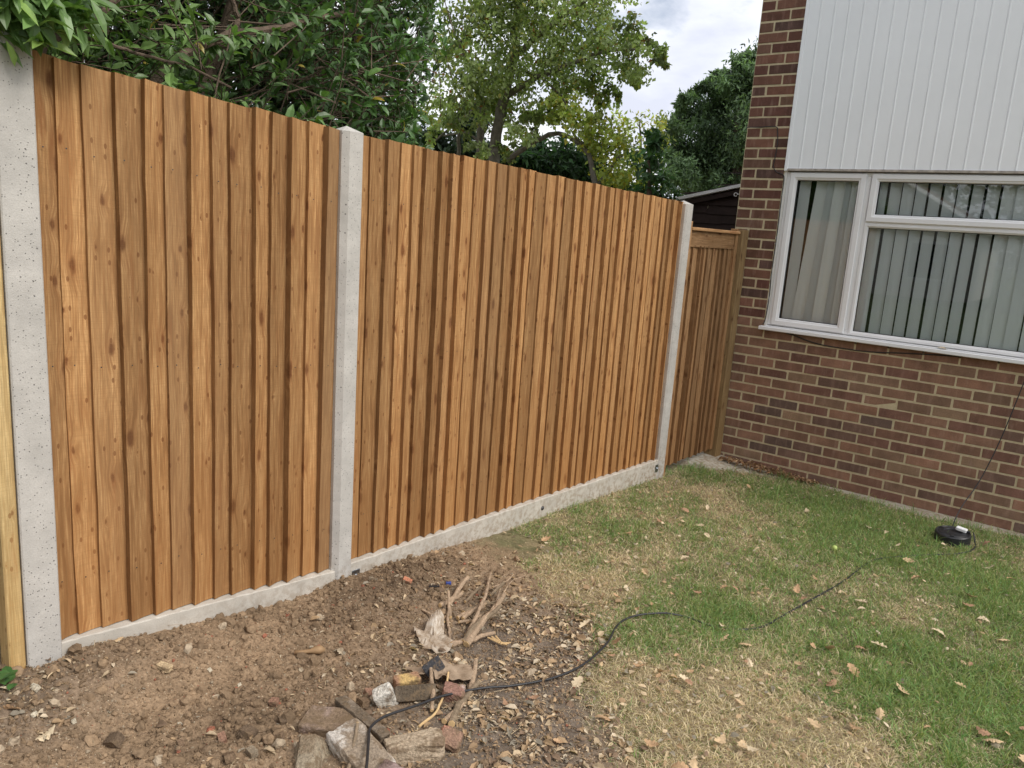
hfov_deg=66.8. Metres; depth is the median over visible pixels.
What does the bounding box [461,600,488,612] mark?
stick
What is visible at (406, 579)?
brick chip
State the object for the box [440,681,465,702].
brick
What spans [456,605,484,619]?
stick
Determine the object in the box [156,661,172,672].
flint
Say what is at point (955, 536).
cable reel
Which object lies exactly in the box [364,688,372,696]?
rubble stone
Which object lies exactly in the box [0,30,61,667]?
concrete post
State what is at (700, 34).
sky
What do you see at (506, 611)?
stick
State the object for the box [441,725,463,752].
brick lump
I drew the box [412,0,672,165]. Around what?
pear tree
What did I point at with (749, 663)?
dead leaf
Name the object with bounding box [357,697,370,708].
rubble stone
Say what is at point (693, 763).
dead leaf
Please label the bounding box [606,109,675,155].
spindly tree
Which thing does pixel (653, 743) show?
dead leaf
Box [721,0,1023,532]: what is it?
brick house
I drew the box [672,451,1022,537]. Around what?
concrete footing
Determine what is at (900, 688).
dead leaf
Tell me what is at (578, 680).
dead leaf
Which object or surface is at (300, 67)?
evergreen shrub
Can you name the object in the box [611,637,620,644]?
dead leaf
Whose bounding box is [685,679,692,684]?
dead leaf
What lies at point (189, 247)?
fence panel
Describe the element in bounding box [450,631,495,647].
stick
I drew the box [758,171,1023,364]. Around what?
window
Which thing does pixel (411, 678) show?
brick
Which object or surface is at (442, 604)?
stick
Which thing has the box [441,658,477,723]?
stick
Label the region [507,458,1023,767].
grass
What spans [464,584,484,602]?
stick
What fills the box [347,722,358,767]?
stick
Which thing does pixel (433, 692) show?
stick
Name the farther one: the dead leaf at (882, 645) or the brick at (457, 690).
the dead leaf at (882, 645)
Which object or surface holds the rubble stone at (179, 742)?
on the ground at (506, 542)
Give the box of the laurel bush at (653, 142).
[621,127,682,199]
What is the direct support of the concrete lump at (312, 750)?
on the ground at (506, 542)
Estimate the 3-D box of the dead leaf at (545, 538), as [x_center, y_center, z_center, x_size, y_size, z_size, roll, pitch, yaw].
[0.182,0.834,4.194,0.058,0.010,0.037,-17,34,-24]
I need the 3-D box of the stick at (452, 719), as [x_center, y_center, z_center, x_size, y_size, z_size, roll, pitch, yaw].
[-0.168,1.074,2.618,0.046,0.044,0.247,8,12,17]
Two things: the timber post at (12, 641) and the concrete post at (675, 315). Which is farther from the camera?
the concrete post at (675, 315)
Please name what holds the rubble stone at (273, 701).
on the ground at (506, 542)
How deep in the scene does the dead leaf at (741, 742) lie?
2.52 m
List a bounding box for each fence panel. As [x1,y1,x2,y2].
[32,50,339,639]
[351,136,683,558]
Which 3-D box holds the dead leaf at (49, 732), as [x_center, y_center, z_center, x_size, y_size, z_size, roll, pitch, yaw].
[-1.352,1.017,2.258,0.040,0.013,0.058,19,44,38]
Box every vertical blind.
[781,172,857,323]
[854,173,1023,351]
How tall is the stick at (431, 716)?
0.036 m
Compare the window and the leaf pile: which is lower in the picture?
the leaf pile
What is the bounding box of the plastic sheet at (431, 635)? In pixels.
[413,609,452,654]
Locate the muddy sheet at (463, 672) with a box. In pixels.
[404,659,473,680]
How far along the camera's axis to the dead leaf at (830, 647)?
3.22 m
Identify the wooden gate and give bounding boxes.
[663,221,740,474]
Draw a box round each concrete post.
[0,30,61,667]
[328,126,363,579]
[655,201,692,478]
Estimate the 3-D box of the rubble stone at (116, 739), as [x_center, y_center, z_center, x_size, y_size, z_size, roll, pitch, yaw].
[-1.164,1.044,2.277,0.048,0.035,0.039,-20,26,27]
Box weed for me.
[0,666,17,689]
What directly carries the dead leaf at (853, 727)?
on the ground at (506, 542)
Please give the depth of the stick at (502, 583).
3.42 m
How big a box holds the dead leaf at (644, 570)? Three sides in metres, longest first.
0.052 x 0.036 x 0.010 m
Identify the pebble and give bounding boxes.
[29,683,40,692]
[30,710,37,717]
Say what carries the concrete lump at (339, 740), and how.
on the ground at (506, 542)
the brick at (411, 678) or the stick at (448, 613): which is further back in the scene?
the stick at (448, 613)
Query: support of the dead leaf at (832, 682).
on the grass at (952, 756)
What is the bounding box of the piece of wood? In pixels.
[294,645,324,654]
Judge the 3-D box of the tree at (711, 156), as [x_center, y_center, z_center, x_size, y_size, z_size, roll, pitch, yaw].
[5.681,-5.125,19.296,5.189,6.601,4.077,12,14,36]
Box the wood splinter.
[487,635,510,644]
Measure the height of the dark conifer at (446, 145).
3.721 m
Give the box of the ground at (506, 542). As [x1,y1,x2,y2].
[0,464,1023,767]
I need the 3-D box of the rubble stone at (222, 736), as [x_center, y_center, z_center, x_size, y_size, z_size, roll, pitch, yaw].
[-0.872,1.066,2.340,0.023,0.019,0.034,-19,39,-23]
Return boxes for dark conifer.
[406,96,492,159]
[500,132,632,190]
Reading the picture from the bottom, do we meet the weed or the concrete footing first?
the weed
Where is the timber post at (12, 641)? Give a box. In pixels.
[0,241,25,668]
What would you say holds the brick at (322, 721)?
on the ground at (506, 542)
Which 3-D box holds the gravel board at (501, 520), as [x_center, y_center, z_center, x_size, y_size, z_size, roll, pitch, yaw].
[0.159,0.737,4.542,0.058,0.208,2.810,13,14,38]
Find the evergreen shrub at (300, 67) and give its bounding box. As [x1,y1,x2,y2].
[10,0,453,149]
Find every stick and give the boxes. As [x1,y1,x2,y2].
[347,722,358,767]
[418,672,448,727]
[429,667,435,711]
[438,592,462,607]
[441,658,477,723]
[446,590,450,638]
[447,575,469,618]
[448,679,480,726]
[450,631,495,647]
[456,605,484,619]
[458,588,500,623]
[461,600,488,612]
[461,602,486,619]
[462,614,494,640]
[463,593,506,646]
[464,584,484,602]
[464,604,501,634]
[466,585,488,631]
[483,572,491,594]
[486,599,512,604]
[490,575,525,610]
[490,581,504,595]
[495,610,518,614]
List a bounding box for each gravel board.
[62,569,334,655]
[351,459,658,574]
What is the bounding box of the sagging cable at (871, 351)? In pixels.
[786,333,959,356]
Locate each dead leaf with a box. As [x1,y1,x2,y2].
[3,704,20,708]
[35,724,54,741]
[529,694,538,698]
[541,536,550,540]
[553,738,562,742]
[571,676,582,687]
[579,619,590,627]
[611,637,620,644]
[641,568,647,574]
[644,738,658,746]
[671,761,688,767]
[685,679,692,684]
[688,759,697,767]
[714,734,725,743]
[737,740,746,748]
[743,744,758,751]
[747,658,752,666]
[793,584,799,592]
[807,718,820,727]
[825,645,834,648]
[826,679,836,686]
[847,663,859,676]
[849,723,862,729]
[871,641,886,647]
[875,707,884,720]
[896,683,908,694]
[903,557,914,561]
[976,726,990,735]
[985,738,1002,743]
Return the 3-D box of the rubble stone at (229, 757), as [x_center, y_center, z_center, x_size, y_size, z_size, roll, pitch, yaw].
[-0.819,1.082,2.252,0.032,0.027,0.048,-11,-11,-27]
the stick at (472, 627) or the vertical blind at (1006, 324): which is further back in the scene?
the vertical blind at (1006, 324)
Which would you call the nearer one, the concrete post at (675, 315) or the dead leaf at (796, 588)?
the dead leaf at (796, 588)
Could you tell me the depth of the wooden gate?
5.84 m
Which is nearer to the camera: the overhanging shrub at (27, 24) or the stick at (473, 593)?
the overhanging shrub at (27, 24)
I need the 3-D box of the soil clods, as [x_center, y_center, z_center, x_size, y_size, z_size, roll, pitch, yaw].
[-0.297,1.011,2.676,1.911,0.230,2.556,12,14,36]
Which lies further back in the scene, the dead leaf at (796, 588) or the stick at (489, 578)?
the dead leaf at (796, 588)
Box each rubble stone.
[103,731,125,748]
[175,738,184,745]
[217,731,227,742]
[223,751,234,763]
[237,724,258,739]
[246,745,257,758]
[268,697,279,706]
[273,731,284,740]
[278,716,286,724]
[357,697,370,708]
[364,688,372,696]
[368,576,377,581]
[411,583,416,589]
[481,746,488,751]
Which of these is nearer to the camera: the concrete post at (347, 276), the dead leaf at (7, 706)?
the dead leaf at (7, 706)
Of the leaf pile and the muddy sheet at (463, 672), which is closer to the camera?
the muddy sheet at (463, 672)
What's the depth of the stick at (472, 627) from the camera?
3.08 m
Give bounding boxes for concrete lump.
[294,734,331,767]
[325,718,395,767]
[372,682,397,708]
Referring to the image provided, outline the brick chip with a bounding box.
[403,576,411,583]
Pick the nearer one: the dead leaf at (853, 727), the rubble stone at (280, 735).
the rubble stone at (280, 735)
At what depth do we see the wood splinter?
3.05 m
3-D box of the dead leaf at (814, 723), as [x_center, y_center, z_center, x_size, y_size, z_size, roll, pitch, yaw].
[1.043,1.167,2.675,0.036,0.009,0.056,-10,16,-24]
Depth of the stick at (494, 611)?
3.21 m
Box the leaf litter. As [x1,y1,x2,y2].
[0,467,1023,767]
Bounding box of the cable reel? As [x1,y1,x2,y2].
[934,525,971,547]
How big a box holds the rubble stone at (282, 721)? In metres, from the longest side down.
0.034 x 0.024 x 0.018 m
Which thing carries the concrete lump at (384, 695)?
on the ground at (506, 542)
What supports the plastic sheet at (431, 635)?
on the ground at (506, 542)
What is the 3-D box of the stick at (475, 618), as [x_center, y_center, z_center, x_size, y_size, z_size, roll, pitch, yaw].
[-0.136,0.944,3.255,0.029,0.060,0.385,6,12,10]
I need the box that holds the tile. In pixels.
[394,683,435,701]
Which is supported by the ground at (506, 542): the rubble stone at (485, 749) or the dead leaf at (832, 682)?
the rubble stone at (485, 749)
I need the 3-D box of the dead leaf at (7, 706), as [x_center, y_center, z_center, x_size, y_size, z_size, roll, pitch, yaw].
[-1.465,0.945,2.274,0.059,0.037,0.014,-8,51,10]
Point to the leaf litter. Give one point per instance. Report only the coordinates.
(512, 707)
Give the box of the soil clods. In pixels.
[0,540,651,767]
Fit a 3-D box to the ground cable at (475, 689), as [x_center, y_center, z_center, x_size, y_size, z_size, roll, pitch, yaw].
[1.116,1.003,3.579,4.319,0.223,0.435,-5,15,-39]
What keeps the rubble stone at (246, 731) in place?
on the ground at (506, 542)
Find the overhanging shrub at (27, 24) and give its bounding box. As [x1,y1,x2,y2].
[0,0,141,67]
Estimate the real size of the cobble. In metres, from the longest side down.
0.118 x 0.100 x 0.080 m
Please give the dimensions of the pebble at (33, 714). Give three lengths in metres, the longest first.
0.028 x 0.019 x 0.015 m
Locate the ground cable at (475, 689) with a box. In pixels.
[365,532,975,767]
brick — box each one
[298,705,353,737]
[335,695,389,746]
[383,727,445,765]
[392,671,420,689]
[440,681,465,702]
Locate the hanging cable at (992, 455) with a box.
[952,382,1023,525]
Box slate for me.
[422,656,444,678]
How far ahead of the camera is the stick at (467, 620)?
3.28 m
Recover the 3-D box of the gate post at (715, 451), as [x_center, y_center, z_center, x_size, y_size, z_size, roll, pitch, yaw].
[1.695,-0.221,6.204,0.108,1.986,0.106,12,14,36]
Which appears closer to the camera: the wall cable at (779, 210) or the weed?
the weed
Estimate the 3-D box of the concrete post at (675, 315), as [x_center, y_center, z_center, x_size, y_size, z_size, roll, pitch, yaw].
[1.090,-0.150,5.497,0.111,2.242,0.102,12,14,36]
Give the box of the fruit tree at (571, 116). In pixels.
[540,89,662,190]
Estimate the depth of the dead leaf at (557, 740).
2.46 m
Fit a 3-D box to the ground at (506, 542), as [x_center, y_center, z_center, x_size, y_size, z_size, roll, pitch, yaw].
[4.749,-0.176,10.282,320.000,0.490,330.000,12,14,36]
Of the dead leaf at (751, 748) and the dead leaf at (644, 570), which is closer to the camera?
the dead leaf at (751, 748)
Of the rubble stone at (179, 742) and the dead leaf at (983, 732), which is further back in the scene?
the dead leaf at (983, 732)
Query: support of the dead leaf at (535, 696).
on the ground at (506, 542)
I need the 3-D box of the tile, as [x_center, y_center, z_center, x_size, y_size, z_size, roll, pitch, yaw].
[-0.325,1.041,2.621,0.146,0.052,0.013,6,-28,-24]
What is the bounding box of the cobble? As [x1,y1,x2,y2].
[378,759,403,767]
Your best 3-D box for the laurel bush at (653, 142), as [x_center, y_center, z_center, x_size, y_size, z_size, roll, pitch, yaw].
[1.408,-1.283,8.463,0.649,2.856,0.794,12,14,36]
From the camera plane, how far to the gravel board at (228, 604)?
2.92 m
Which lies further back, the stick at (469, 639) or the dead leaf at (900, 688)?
the stick at (469, 639)
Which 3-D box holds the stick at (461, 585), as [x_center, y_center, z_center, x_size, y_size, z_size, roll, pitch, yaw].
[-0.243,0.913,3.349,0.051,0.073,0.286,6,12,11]
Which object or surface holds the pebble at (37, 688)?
on the ground at (506, 542)
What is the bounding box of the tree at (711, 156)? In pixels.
[657,36,757,197]
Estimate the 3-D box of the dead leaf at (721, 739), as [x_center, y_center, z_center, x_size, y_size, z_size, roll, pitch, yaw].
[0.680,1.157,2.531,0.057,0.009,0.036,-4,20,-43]
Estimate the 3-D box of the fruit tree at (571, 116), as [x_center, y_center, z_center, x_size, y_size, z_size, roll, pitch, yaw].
[0.936,-1.621,8.925,1.480,3.258,1.039,5,11,5]
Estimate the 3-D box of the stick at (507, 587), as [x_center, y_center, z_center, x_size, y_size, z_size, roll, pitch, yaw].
[-0.012,0.903,3.433,0.012,0.048,0.420,8,12,21]
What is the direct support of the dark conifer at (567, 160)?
on the ground at (506, 542)
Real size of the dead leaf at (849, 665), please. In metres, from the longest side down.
0.066 x 0.042 x 0.012 m
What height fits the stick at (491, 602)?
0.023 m
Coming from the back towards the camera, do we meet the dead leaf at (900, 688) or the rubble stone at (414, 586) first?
the rubble stone at (414, 586)
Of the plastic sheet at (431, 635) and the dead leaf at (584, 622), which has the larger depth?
the dead leaf at (584, 622)
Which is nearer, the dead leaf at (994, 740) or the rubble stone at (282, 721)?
the rubble stone at (282, 721)
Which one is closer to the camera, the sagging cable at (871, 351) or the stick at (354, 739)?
the stick at (354, 739)
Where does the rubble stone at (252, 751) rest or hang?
on the ground at (506, 542)
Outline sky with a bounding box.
[112,0,762,197]
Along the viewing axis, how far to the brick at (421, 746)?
2.32 m
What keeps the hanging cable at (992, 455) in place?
attached to the brick house
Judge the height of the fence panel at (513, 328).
1.878 m
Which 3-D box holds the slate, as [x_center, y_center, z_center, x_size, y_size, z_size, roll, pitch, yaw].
[-0.278,1.000,2.747,0.071,0.052,0.012,-32,3,-16]
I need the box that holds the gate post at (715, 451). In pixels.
[704,230,748,456]
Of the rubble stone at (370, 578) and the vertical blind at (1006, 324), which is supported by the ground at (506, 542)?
the rubble stone at (370, 578)
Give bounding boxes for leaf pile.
[718,456,819,486]
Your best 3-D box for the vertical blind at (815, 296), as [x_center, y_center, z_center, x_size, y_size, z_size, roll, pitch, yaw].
[2.330,-0.996,5.782,0.520,1.145,0.076,12,14,36]
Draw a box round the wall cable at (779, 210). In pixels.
[746,126,783,323]
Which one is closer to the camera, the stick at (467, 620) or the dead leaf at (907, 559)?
the stick at (467, 620)

